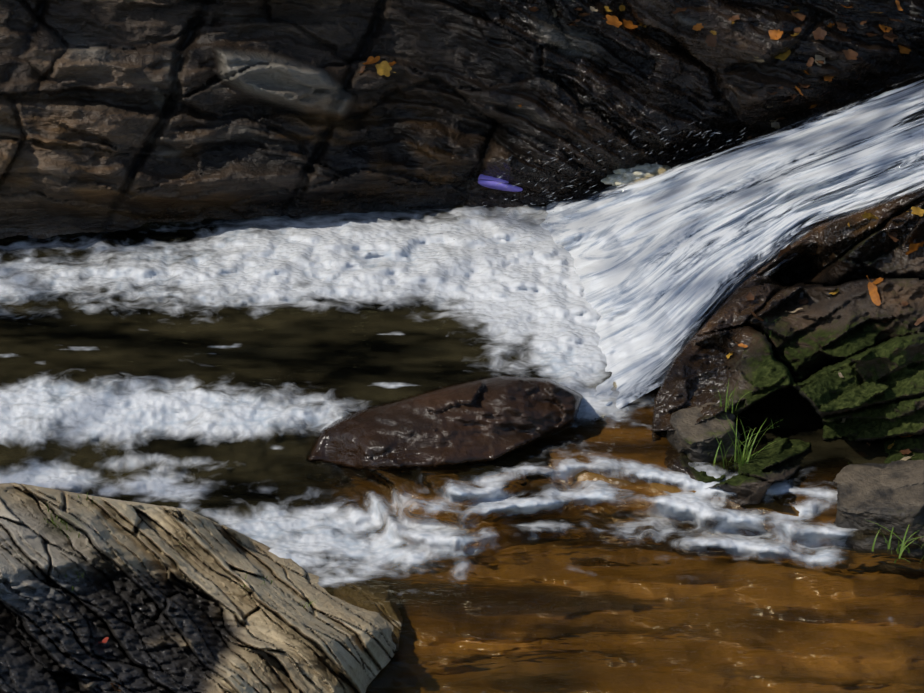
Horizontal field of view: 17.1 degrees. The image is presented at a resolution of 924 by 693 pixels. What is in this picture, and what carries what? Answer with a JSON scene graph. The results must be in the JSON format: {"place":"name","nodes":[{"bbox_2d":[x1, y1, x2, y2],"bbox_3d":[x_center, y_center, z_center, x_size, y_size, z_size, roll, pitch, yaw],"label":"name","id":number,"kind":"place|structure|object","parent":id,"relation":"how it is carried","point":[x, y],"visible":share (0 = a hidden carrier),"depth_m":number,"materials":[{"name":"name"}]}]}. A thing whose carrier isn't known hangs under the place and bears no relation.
{"place":"outdoors","nodes":[
{"label":"outdoors","id":0,"kind":"place"},
{"bbox_2d":[0,204,923,692],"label":"stream water","id":1,"kind":"structure","parent":0,"point":[222,372],"depth_m":9.40,"materials":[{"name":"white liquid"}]},
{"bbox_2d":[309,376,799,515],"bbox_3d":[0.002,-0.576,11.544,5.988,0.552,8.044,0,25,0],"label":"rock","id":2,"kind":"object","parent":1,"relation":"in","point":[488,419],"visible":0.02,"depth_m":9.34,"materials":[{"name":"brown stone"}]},
{"bbox_2d":[0,483,401,692],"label":"boulder","id":3,"kind":"object","parent":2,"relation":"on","point":[156,604],"visible":0.6,"depth_m":8.36,"materials":[{"name":"beige stone"}]},
{"bbox_2d":[99,637,108,642],"bbox_3d":[-0.958,0.787,8.195,0.015,0.009,0.051,13,28,26],"label":"fallen leaf","id":4,"kind":"object","parent":3,"relation":"on","point":[105,639],"visible":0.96,"depth_m":8.21,"materials":[{"name":"plant"}]},
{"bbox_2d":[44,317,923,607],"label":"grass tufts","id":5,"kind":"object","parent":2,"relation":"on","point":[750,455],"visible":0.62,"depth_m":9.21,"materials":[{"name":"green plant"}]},
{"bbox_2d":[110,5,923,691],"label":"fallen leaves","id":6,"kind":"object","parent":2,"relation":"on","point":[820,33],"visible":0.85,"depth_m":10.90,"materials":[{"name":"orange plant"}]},
{"bbox_2d":[666,402,739,461],"bbox_3d":[0.735,0.277,9.379,0.192,0.151,0.220,-10,27,-21],"label":"boulder","id":7,"kind":"object","parent":2,"relation":"on","point":[693,441],"visible":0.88,"depth_m":9.31,"materials":[{"name":"grey stone"}]},
{"bbox_2d":[595,75,923,384],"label":"water spray","id":8,"kind":"object","parent":2,"relation":"on","point":[717,303],"depth_m":10.34,"materials":[{"name":"white liquid"}]},
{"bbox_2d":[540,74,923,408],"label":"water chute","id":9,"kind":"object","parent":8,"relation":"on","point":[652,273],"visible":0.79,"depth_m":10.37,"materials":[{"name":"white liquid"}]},
{"bbox_2d":[601,163,669,186],"bbox_3d":[0.656,-0.609,11.059,0.321,0.088,0.175,0,25,0],"label":"foam","id":10,"kind":"object","parent":9,"relation":"on","point":[644,171],"visible":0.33,"depth_m":11.02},
{"bbox_2d":[833,460,923,557],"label":"boulder","id":11,"kind":"object","parent":2,"relation":"on","point":[889,496],"visible":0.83,"depth_m":8.94,"materials":[{"name":"grey stone"}]},
{"bbox_2d":[440,122,744,248],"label":"spray droplets","id":12,"kind":"object","parent":1,"relation":"on","point":[592,172],"visible":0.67,"depth_m":10.56,"materials":[{"name":"grey liquid"}]},
{"bbox_3d":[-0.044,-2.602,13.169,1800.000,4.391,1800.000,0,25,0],"label":"forest floor","id":13,"kind":"structure","parent":0,"visible":0},
{"bbox_2d":[0,0,923,238],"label":"rock wall","id":14,"kind":"structure","parent":13,"relation":"on","point":[116,115],"depth_m":10.90,"materials":[{"name":"grey stone"}]},
{"bbox_2d":[478,174,522,191],"bbox_3d":[0.146,-0.597,11.069,0.178,0.069,0.082,10,-12,3],"label":"lost clog","id":15,"kind":"object","parent":14,"relation":"on","point":[489,183],"visible":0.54,"depth_m":11.04,"materials":[{"name":"purple plastic"}]},
{"bbox_2d":[652,188,923,505],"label":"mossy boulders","id":16,"kind":"object","parent":13,"relation":"on","point":[875,392],"visible":0.42,"depth_m":9.65,"materials":[{"name":"stone"}]},
{"bbox_2d":[363,0,923,448],"bbox_3d":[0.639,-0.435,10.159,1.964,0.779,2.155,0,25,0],"label":"fallen leaves","id":17,"kind":"object","parent":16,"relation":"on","point":[777,35],"visible":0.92,"depth_m":10.89,"materials":[{"name":"orange plant"}]},
{"bbox_2d":[552,6,910,460],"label":"pale fallen leaves","id":18,"kind":"object","parent":16,"relation":"on","point":[775,124],"visible":0.75,"depth_m":10.90,"materials":[{"name":"brown plant"}]}
]}

